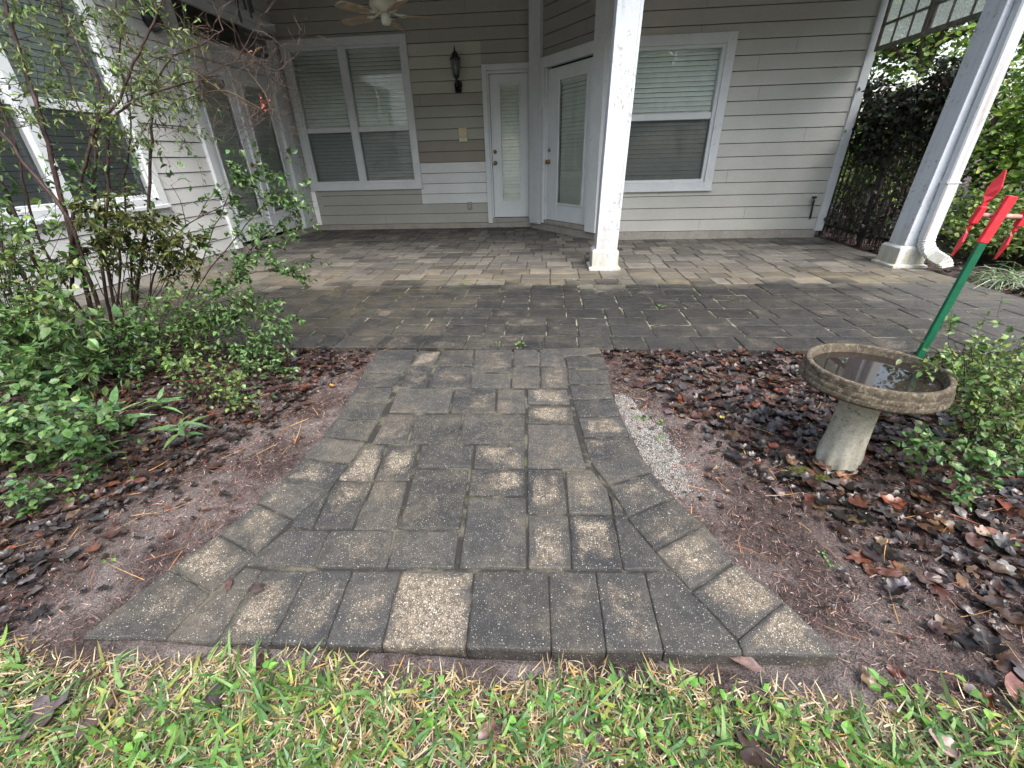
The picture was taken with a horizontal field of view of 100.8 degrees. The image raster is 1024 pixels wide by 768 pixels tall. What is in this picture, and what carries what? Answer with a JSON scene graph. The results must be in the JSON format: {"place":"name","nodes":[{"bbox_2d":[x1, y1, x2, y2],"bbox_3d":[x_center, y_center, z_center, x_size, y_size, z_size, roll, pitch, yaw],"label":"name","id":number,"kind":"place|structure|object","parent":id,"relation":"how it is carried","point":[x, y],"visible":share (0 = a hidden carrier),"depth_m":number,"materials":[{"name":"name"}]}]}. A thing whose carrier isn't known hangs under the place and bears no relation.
{"place":"outdoors","nodes":[
{"label":"outdoors","id":0,"kind":"place"},
{"bbox_2d":[83,347,838,666],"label":"path","id":1,"kind":"structure","parent":0,"point":[527,616],"depth_m":1.30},
{"bbox_2d":[225,578,232,591],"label":"fallen leaf","id":2,"kind":"object","parent":1,"relation":"on","point":[228,584],"visible":1,"depth_m":1.22,"materials":[{"name":"brown plant"}]},
{"bbox_2d":[248,583,266,593],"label":"fallen leaf","id":3,"kind":"object","parent":1,"relation":"on","point":[256,588],"visible":1,"depth_m":1.20,"materials":[{"name":"brown plant"}]},
{"bbox_2d":[170,352,772,659],"bbox_3d":[-0.099,0.249,1.858,1.868,0.038,1.854,1,28,4],"label":"path bedding","id":4,"kind":"object","parent":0,"point":[576,425],"visible":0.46,"depth_m":1.60,"materials":[{"name":"black sand"}]},
{"bbox_2d":[0,149,1023,767],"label":"ground","id":5,"kind":"structure","parent":0,"point":[830,677],"depth_m":1.28,"materials":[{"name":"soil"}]},
{"bbox_2d":[0,366,68,393],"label":"lance leaf plant","id":6,"kind":"object","parent":5,"relation":"on","point":[47,372],"visible":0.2,"depth_m":2.23,"materials":[{"name":"green plant"}]},
{"bbox_2d":[13,690,67,744],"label":"fallen leaf","id":7,"kind":"object","parent":5,"relation":"on","point":[42,699],"visible":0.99,"depth_m":0.94,"materials":[{"name":"brown plant"}]},
{"bbox_2d":[0,185,115,347],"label":"leafy shrub","id":8,"kind":"object","parent":5,"relation":"on","point":[47,284],"visible":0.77,"depth_m":2.29,"materials":[{"name":"green plant"}]},
{"bbox_2d":[0,439,144,518],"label":"azalea shrub","id":9,"kind":"object","parent":5,"relation":"on","point":[11,500],"visible":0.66,"depth_m":1.54,"materials":[{"name":"green plant"}]},
{"bbox_2d":[0,375,149,483],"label":"azalea shrub","id":10,"kind":"object","parent":5,"relation":"on","point":[58,424],"visible":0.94,"depth_m":1.69,"materials":[{"name":"green plant"}]},
{"bbox_2d":[0,280,160,403],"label":"leafy shrub","id":11,"kind":"object","parent":5,"relation":"on","point":[28,357],"visible":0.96,"depth_m":2.15,"materials":[{"name":"green plant"}]},
{"bbox_2d":[74,728,117,761],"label":"weed","id":12,"kind":"object","parent":5,"relation":"on","point":[90,732],"visible":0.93,"depth_m":0.89,"materials":[{"name":"green plant"}]},
{"bbox_2d":[66,439,125,464],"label":"lance leaf plant","id":13,"kind":"object","parent":5,"relation":"on","point":[104,448],"visible":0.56,"depth_m":1.75,"materials":[{"name":"green plant"}]},
{"bbox_2d":[74,687,118,749],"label":"fallen leaf","id":14,"kind":"object","parent":5,"relation":"on","point":[91,722],"visible":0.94,"depth_m":0.93,"materials":[{"name":"brown plant"}]},
{"bbox_2d":[86,359,125,378],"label":"lance leaf plant","id":15,"kind":"object","parent":5,"relation":"on","point":[112,368],"visible":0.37,"depth_m":2.45,"materials":[{"name":"green plant"}]},
{"bbox_2d":[43,301,196,388],"bbox_3d":[-2.372,-0.192,2.502,1.126,0.600,0.535,1,28,4],"label":"leafy shrub","id":16,"kind":"object","parent":5,"relation":"on","point":[147,333],"visible":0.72,"depth_m":2.43,"materials":[{"name":"green plant"}]},
{"bbox_2d":[93,385,157,424],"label":"lance leaf plant","id":17,"kind":"object","parent":5,"relation":"on","point":[114,394],"visible":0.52,"depth_m":1.98,"materials":[{"name":"green plant"}]},
{"bbox_2d":[109,717,147,765],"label":"weed","id":18,"kind":"object","parent":5,"relation":"on","point":[128,747],"visible":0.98,"depth_m":0.89,"materials":[{"name":"green plant"}]},
{"bbox_2d":[54,181,213,333],"bbox_3d":[-2.311,-0.642,2.550,1.359,1.045,0.505,6,29,14],"label":"nandina shrub","id":19,"kind":"object","parent":5,"relation":"on","point":[165,247],"visible":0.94,"depth_m":2.38,"materials":[{"name":"green plant"}]},
{"bbox_2d":[141,715,179,759],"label":"weed","id":20,"kind":"object","parent":5,"relation":"on","point":[170,729],"visible":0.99,"depth_m":0.90,"materials":[{"name":"green plant"}]},
{"bbox_2d":[140,387,184,414],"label":"lance leaf plant","id":21,"kind":"object","parent":5,"relation":"on","point":[162,400],"visible":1,"depth_m":2.09,"materials":[{"name":"green plant"}]},
{"bbox_2d":[0,0,334,338],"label":"tall shrub","id":22,"kind":"object","parent":5,"relation":"on","point":[120,32],"visible":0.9,"depth_m":2.17,"materials":[{"name":"green plant"}]},
{"bbox_2d":[147,412,213,450],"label":"lance leaf plant","id":23,"kind":"object","parent":5,"relation":"on","point":[169,427],"visible":1,"depth_m":1.83,"materials":[{"name":"green plant"}]},
{"bbox_2d":[0,342,370,624],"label":"leaf litter","id":24,"kind":"object","parent":5,"relation":"on","point":[30,584],"visible":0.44,"depth_m":1.83,"materials":[{"name":"brown plant"}]},
{"bbox_2d":[135,275,267,360],"bbox_3d":[-1.924,-0.369,2.563,1.072,0.555,0.575,5,29,12],"label":"leafy shrub","id":25,"kind":"object","parent":5,"relation":"on","point":[190,326],"visible":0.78,"depth_m":2.47,"materials":[{"name":"green plant"}]},
{"bbox_2d":[143,323,275,419],"bbox_3d":[-1.510,0.049,2.187,0.548,0.818,0.825,-16,31,-26],"label":"ground vine","id":26,"kind":"object","parent":5,"relation":"on","point":[222,389],"visible":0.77,"depth_m":2.09,"materials":[{"name":"green plant"}]},
{"bbox_2d":[163,149,333,380],"bbox_3d":[-1.682,-0.641,2.445,1.294,1.239,0.697,1,28,4],"label":"privet shrub","id":27,"kind":"object","parent":5,"relation":"on","point":[241,182],"visible":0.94,"depth_m":2.42,"materials":[{"name":"green plant"}]},
{"bbox_2d":[231,657,291,687],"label":"weed","id":28,"kind":"object","parent":5,"relation":"on","point":[267,663],"visible":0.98,"depth_m":1.01,"materials":[{"name":"green plant"}]},
{"bbox_2d":[257,725,292,756],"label":"weed","id":29,"kind":"object","parent":5,"relation":"on","point":[289,733],"visible":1,"depth_m":0.89,"materials":[{"name":"green plant"}]},
{"bbox_2d":[316,676,358,713],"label":"weed","id":30,"kind":"object","parent":5,"relation":"on","point":[320,680],"visible":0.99,"depth_m":0.96,"materials":[{"name":"green plant"}]},
{"bbox_2d":[340,700,370,723],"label":"weed","id":31,"kind":"object","parent":5,"relation":"on","point":[351,719],"visible":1,"depth_m":0.93,"materials":[{"name":"green plant"}]},
{"bbox_2d":[422,708,434,728],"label":"weed","id":32,"kind":"object","parent":5,"relation":"on","point":[428,722],"visible":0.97,"depth_m":0.91,"materials":[{"name":"green plant"}]},
{"bbox_2d":[419,675,453,694],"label":"weed","id":33,"kind":"object","parent":5,"relation":"on","point":[440,678],"visible":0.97,"depth_m":0.98,"materials":[{"name":"green plant"}]},
{"bbox_2d":[19,349,979,620],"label":"twigs","id":34,"kind":"object","parent":5,"relation":"on","point":[625,395],"visible":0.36,"depth_m":1.65,"materials":[{"name":"brown wood"}]},
{"bbox_2d":[476,711,531,726],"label":"weed","id":35,"kind":"object","parent":5,"relation":"on","point":[480,717],"visible":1,"depth_m":0.91,"materials":[{"name":"green plant"}]},
{"bbox_2d":[1,349,1021,683],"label":"pine needles","id":36,"kind":"object","parent":5,"relation":"on","point":[619,405],"visible":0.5,"depth_m":1.52,"materials":[{"name":"brown plant"}]},
{"bbox_2d":[0,0,1023,328],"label":"house","id":37,"kind":"structure","parent":5,"relation":"on","point":[606,124],"depth_m":5.53,"materials":[{"name":"paint"}]},
{"bbox_2d":[0,0,171,228],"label":"window","id":38,"kind":"structure","parent":37,"relation":"in","point":[29,145],"depth_m":3.64,"materials":[{"name":"grey glass"}]},
{"bbox_2d":[140,4,162,32],"bbox_3d":[-3.674,-3.757,4.354,0.120,0.220,0.220,1,28,4],"label":"wall light","id":39,"kind":"object","parent":37,"relation":"attached to","point":[148,18],"visible":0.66,"depth_m":4.31,"materials":[{"name":"black metal"}]},
{"bbox_2d":[163,0,278,69],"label":"transom window","id":40,"kind":"structure","parent":37,"relation":"in","point":[202,5],"depth_m":5.31,"materials":[{"name":"white paint"}]},
{"bbox_2d":[183,54,272,242],"bbox_3d":[-3.674,-2.990,5.573,0.109,2.060,0.800,1,28,4],"label":"door","id":41,"kind":"structure","parent":37,"relation":"in","point":[220,154],"depth_m":5.52,"materials":[{"name":"paint"}]},
{"bbox_2d":[235,0,253,22],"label":"wind chime","id":42,"kind":"object","parent":37,"relation":"hanging from","point":[250,6],"visible":0.94,"depth_m":3.99,"materials":[{"name":"black metal"}]},
{"bbox_2d":[230,67,302,232],"bbox_3d":[-3.611,-3.395,6.329,0.109,2.060,0.860,1,28,4],"label":"door","id":43,"kind":"structure","parent":37,"relation":"in","point":[262,81],"depth_m":6.29,"materials":[{"name":"paint"}]},
{"bbox_2d":[277,34,423,190],"bbox_3d":[-2.517,-4.268,6.827,1.984,2.073,0.154,1,28,4],"label":"window","id":44,"kind":"structure","parent":37,"relation":"in","point":[353,129],"depth_m":6.81,"materials":[{"name":"white glass"}]},
{"bbox_2d":[335,0,438,30],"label":"ceiling fan","id":45,"kind":"object","parent":37,"relation":"hanging from","point":[385,9],"visible":1,"depth_m":4.33,"materials":[{"name":"plastic"}]},
{"bbox_2d":[450,46,461,92],"bbox_3d":[-0.832,-4.683,6.296,0.160,0.575,0.200,1,28,4],"label":"wall lantern","id":46,"kind":"object","parent":37,"relation":"attached to","point":[456,76],"depth_m":6.29,"materials":[{"name":"black metal"}]},
{"bbox_2d":[458,127,467,141],"bbox_3d":[-0.783,-3.986,6.768,0.143,0.210,0.034,1,28,4],"label":"wall box","id":47,"kind":"object","parent":37,"relation":"attached to","point":[463,134],"visible":1,"depth_m":6.76,"materials":[{"name":"plastic"}]},
{"bbox_2d":[489,73,528,216],"bbox_3d":[-0.029,-3.808,6.898,0.585,2.025,0.119,-3,28,-2],"label":"door","id":48,"kind":"structure","parent":37,"relation":"in","point":[505,87],"depth_m":6.85,"materials":[{"name":"paint"}]},
{"bbox_2d":[545,57,592,224],"bbox_3d":[0.815,-3.374,6.073,0.116,1.975,0.990,-20,33,-30],"label":"door","id":49,"kind":"structure","parent":37,"relation":"in","point":[570,208],"depth_m":6.05,"materials":[{"name":"paint"}]},
{"bbox_2d":[623,31,738,192],"bbox_3d":[1.976,-3.357,5.362,1.348,1.674,0.154,1,28,4],"label":"window","id":50,"kind":"structure","parent":37,"relation":"in","point":[661,179],"depth_m":5.33,"materials":[{"name":"white glass"}]},
{"bbox_2d":[809,196,816,218],"bbox_3d":[3.976,-2.337,5.623,0.131,0.285,0.059,-24,36,-36],"label":"hose tap","id":51,"kind":"object","parent":37,"relation":"attached to","point":[814,198],"visible":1,"depth_m":5.60,"materials":[{"name":"metal"}]},
{"bbox_2d":[874,0,935,51],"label":"hanging sash","id":52,"kind":"object","parent":37,"relation":"hanging from","point":[896,38],"visible":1,"depth_m":4.45,"materials":[{"name":"glass"}]},
{"bbox_2d":[924,0,986,34],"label":"hanging sash","id":53,"kind":"object","parent":37,"relation":"hanging from","point":[974,10],"visible":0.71,"depth_m":3.91,"materials":[{"name":"glass"}]},
{"bbox_2d":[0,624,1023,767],"bbox_3d":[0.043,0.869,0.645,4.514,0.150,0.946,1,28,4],"label":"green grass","id":54,"kind":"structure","parent":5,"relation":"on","point":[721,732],"depth_m":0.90,"materials":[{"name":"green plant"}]},
{"bbox_2d":[0,630,1023,767],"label":"dry grass","id":55,"kind":"structure","parent":5,"relation":"on","point":[571,745],"depth_m":0.93,"materials":[{"name":"beige plant"}]},
{"bbox_2d":[203,681,222,720],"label":"fallen leaf","id":56,"kind":"object","parent":55,"relation":"on","point":[216,700],"visible":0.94,"depth_m":0.96,"materials":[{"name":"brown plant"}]},
{"bbox_2d":[477,719,497,753],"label":"fallen leaf","id":57,"kind":"object","parent":55,"relation":"on","point":[483,734],"visible":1,"depth_m":0.89,"materials":[{"name":"brown plant"}]},
{"bbox_2d":[737,725,785,767],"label":"fallen leaf","id":58,"kind":"object","parent":55,"relation":"on","point":[750,759],"visible":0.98,"depth_m":0.85,"materials":[{"name":"brown plant"}]},
{"bbox_2d":[929,728,969,761],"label":"fallen leaf","id":59,"kind":"object","parent":55,"relation":"on","point":[948,741],"visible":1,"depth_m":0.86,"materials":[{"name":"beige plant"}]},
{"bbox_2d":[1005,672,1023,699],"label":"fallen leaf","id":60,"kind":"object","parent":55,"relation":"on","point":[1010,678],"visible":1,"depth_m":0.95,"materials":[{"name":"brown plant"}]},
{"bbox_2d":[0,349,1023,712],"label":"mulch fibres","id":61,"kind":"object","parent":5,"relation":"on","point":[864,661],"visible":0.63,"depth_m":1.40,"materials":[{"name":"brown wood"}]},
{"bbox_2d":[0,346,1023,686],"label":"leaf fragments","id":62,"kind":"object","parent":5,"relation":"on","point":[850,584],"visible":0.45,"depth_m":1.53,"materials":[{"name":"brown plant"}]},
{"bbox_2d":[509,673,544,711],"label":"weed","id":63,"kind":"object","parent":5,"relation":"on","point":[512,702],"visible":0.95,"depth_m":0.94,"materials":[{"name":"green plant"}]},
{"bbox_2d":[41,640,1022,767],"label":"leaf litter","id":64,"kind":"object","parent":5,"relation":"on","point":[867,678],"visible":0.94,"depth_m":0.98,"materials":[{"name":"brown plant"}]},
{"bbox_2d":[537,695,575,721],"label":"weed","id":65,"kind":"object","parent":5,"relation":"on","point":[538,700],"visible":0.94,"depth_m":0.93,"materials":[{"name":"green plant"}]},
{"bbox_2d":[551,693,581,739],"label":"weed","id":66,"kind":"object","parent":5,"relation":"on","point":[555,723],"visible":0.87,"depth_m":0.90,"materials":[{"name":"green plant"}]},
{"bbox_2d":[584,714,610,745],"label":"weed","id":67,"kind":"object","parent":5,"relation":"on","point":[593,739],"visible":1,"depth_m":0.89,"materials":[{"name":"green plant"}]},
{"bbox_2d":[591,674,617,693],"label":"weed","id":68,"kind":"object","parent":5,"relation":"on","point":[611,677],"visible":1,"depth_m":0.97,"materials":[{"name":"green plant"}]},
{"bbox_2d":[601,719,646,738],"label":"weed","id":69,"kind":"object","parent":5,"relation":"on","point":[642,731],"visible":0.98,"depth_m":0.88,"materials":[{"name":"green plant"}]},
{"bbox_2d":[614,386,720,511],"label":"gravel","id":70,"kind":"structure","parent":5,"relation":"on","point":[638,413],"depth_m":1.76,"materials":[{"name":"grey gravel"}]},
{"bbox_2d":[655,718,696,766],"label":"weed","id":71,"kind":"object","parent":5,"relation":"on","point":[690,739],"visible":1,"depth_m":0.87,"materials":[{"name":"green plant"}]},
{"bbox_2d":[689,676,723,715],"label":"weed","id":72,"kind":"object","parent":5,"relation":"on","point":[694,683],"visible":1,"depth_m":0.95,"materials":[{"name":"green plant"}]},
{"bbox_2d":[720,690,761,740],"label":"weed","id":73,"kind":"object","parent":5,"relation":"on","point":[724,695],"visible":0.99,"depth_m":0.91,"materials":[{"name":"green plant"}]},
{"bbox_2d":[729,656,764,672],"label":"fallen leaf","id":74,"kind":"object","parent":5,"relation":"on","point":[750,663],"visible":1,"depth_m":1.01,"materials":[{"name":"brown plant"}]},
{"bbox_2d":[750,683,768,711],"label":"weed","id":75,"kind":"object","parent":5,"relation":"on","point":[754,697],"visible":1,"depth_m":0.94,"materials":[{"name":"green plant"}]},
{"bbox_2d":[786,465,812,474],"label":"moss clump","id":76,"kind":"object","parent":5,"relation":"on","point":[798,470],"visible":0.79,"depth_m":1.62,"materials":[{"name":"green plant"}]},
{"bbox_2d":[772,702,832,734],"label":"weed","id":77,"kind":"object","parent":5,"relation":"on","point":[780,707],"visible":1,"depth_m":0.90,"materials":[{"name":"green plant"}]},
{"bbox_2d":[604,345,1023,713],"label":"leaf litter","id":78,"kind":"object","parent":5,"relation":"on","point":[1000,590],"visible":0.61,"depth_m":1.53,"materials":[{"name":"brown plant"}]},
{"bbox_2d":[836,472,855,481],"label":"fallen leaf","id":79,"kind":"object","parent":78,"relation":"on","point":[840,474],"visible":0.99,"depth_m":1.58,"materials":[{"name":"orange plant"}]},
{"bbox_2d":[975,525,991,537],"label":"fallen leaf","id":80,"kind":"object","parent":78,"relation":"on","point":[984,530],"visible":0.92,"depth_m":1.33,"materials":[{"name":"beige plant"}]},
{"bbox_2d":[997,499,1011,510],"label":"fallen leaf","id":81,"kind":"object","parent":78,"relation":"on","point":[1007,506],"visible":1,"depth_m":1.41,"materials":[{"name":"brown plant"}]},
{"bbox_2d":[814,473,831,483],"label":"moss clump","id":82,"kind":"object","parent":5,"relation":"on","point":[818,476],"visible":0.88,"depth_m":1.57,"materials":[{"name":"green plant"}]},
{"bbox_2d":[809,714,858,767],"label":"weed","id":83,"kind":"object","parent":5,"relation":"on","point":[846,727],"visible":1,"depth_m":0.87,"materials":[{"name":"green plant"}]},
{"bbox_2d":[831,123,907,218],"bbox_3d":[5.853,-3.736,6.946,2.418,1.971,2.277,1,28,4],"label":"bush","id":84,"kind":"object","parent":5,"relation":"on","point":[844,182],"visible":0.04,"depth_m":7.00,"materials":[{"name":"green plant"}]},
{"bbox_2d":[799,343,957,473],"bbox_3d":[1.273,0.124,1.573,0.432,0.428,0.432,1,28,4],"label":"bird bath","id":85,"kind":"object","parent":5,"relation":"on","point":[865,385],"visible":0.98,"depth_m":1.50,"materials":[{"name":"grey concrete"}]},
{"bbox_2d":[818,90,946,246],"bbox_3d":[4.371,-2.453,4.984,0.060,1.670,1.787,1,28,4],"label":"iron fence","id":86,"kind":"object","parent":5,"relation":"on","point":[859,238],"visible":0.23,"depth_m":5.16,"materials":[{"name":"black metal"}]},
{"bbox_2d":[817,53,1014,251],"bbox_3d":[4.357,-2.527,4.861,0.703,1.901,1.781,1,28,4],"label":"fence vine","id":87,"kind":"object","parent":86,"relation":"attached to","point":[933,95],"visible":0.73,"depth_m":4.85,"materials":[{"name":"green plant"}]},
{"bbox_2d":[868,667,925,699],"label":"weed","id":88,"kind":"object","parent":5,"relation":"on","point":[875,675],"visible":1,"depth_m":0.96,"materials":[{"name":"green plant"}]},
{"bbox_2d":[883,684,953,728],"bbox_3d":[0.871,0.692,0.908,0.108,0.037,0.078,-7,29,-11],"label":"weed","id":89,"kind":"object","parent":5,"relation":"on","point":[942,713],"visible":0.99,"depth_m":0.92,"materials":[{"name":"green plant"}]},
{"bbox_2d":[871,19,966,89],"bbox_3d":[8.015,-8.643,11.599,4.263,6.325,7.089,-4,28,-4],"label":"tree","id":90,"kind":"object","parent":5,"relation":"on","point":[889,67],"visible":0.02,"depth_m":9.63,"materials":[{"name":"green plant"}]},
{"bbox_2d":[833,3,1023,233],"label":"bush","id":91,"kind":"object","parent":5,"relation":"on","point":[997,154],"visible":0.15,"depth_m":5.03,"materials":[{"name":"green plant"}]},
{"bbox_2d":[864,0,1022,197],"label":"tree","id":92,"kind":"object","parent":5,"relation":"on","point":[898,52],"visible":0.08,"depth_m":8.91,"materials":[{"name":"green plant"}]},
{"bbox_2d":[880,170,1023,419],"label":"whirligig","id":93,"kind":"object","parent":5,"relation":"on","point":[1000,214],"visible":0.94,"depth_m":1.60,"materials":[{"name":"red paint"}]},
{"bbox_2d":[885,406,1023,511],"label":"leaf shrub","id":94,"kind":"object","parent":5,"relation":"on","point":[979,458],"visible":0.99,"depth_m":1.39,"materials":[{"name":"green plant"}]},
{"bbox_2d":[895,296,1023,464],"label":"leaf shrub","id":95,"kind":"object","parent":5,"relation":"on","point":[981,376],"visible":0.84,"depth_m":1.45,"materials":[{"name":"green plant"}]},
{"bbox_2d":[916,24,1023,71],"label":"tree","id":96,"kind":"object","parent":5,"relation":"on","point":[958,40],"visible":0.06,"depth_m":8.13,"materials":[{"name":"green plant"}]},
{"bbox_2d":[955,674,993,719],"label":"weed","id":97,"kind":"object","parent":5,"relation":"on","point":[976,693],"visible":1,"depth_m":0.93,"materials":[{"name":"green plant"}]},
{"bbox_2d":[937,193,1023,266],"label":"bush","id":98,"kind":"object","parent":5,"relation":"on","point":[1013,252],"visible":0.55,"depth_m":4.28,"materials":[{"name":"green plant"}]},
{"bbox_2d":[942,159,1023,252],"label":"bush","id":99,"kind":"object","parent":5,"relation":"on","point":[961,203],"visible":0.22,"depth_m":4.80,"materials":[{"name":"green plant"}]},
{"bbox_2d":[945,261,1023,293],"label":"striped grass clump","id":100,"kind":"object","parent":5,"relation":"on","point":[1004,279],"visible":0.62,"depth_m":3.69,"materials":[{"name":"green plant"}]},
{"bbox_2d":[960,56,1023,199],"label":"bush","id":101,"kind":"object","parent":5,"relation":"on","point":[1019,173],"visible":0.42,"depth_m":4.88,"materials":[{"name":"green plant"}]},
{"bbox_2d":[969,43,1023,198],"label":"bush","id":102,"kind":"object","parent":5,"relation":"on","point":[1022,84],"visible":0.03,"depth_m":6.44,"materials":[{"name":"green plant"}]},
{"bbox_2d":[984,533,1019,546],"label":"weed","id":103,"kind":"object","parent":5,"relation":"on","point":[992,542],"visible":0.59,"depth_m":1.30,"materials":[{"name":"green plant"}]},
{"bbox_2d":[0,227,1023,354],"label":"patio","id":104,"kind":"structure","parent":0,"point":[833,306],"depth_m":3.64,"materials":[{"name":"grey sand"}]},
{"bbox_2d":[814,200,1023,294],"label":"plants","id":105,"kind":"object","parent":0,"point":[1005,291],"visible":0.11,"depth_m":4.63,"materials":[{"name":"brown plant"}]},
{"bbox_2d":[854,8,1023,145],"label":"sky","id":106,"kind":"structure","parent":0,"point":[912,78],"materials":[{"name":"white"}]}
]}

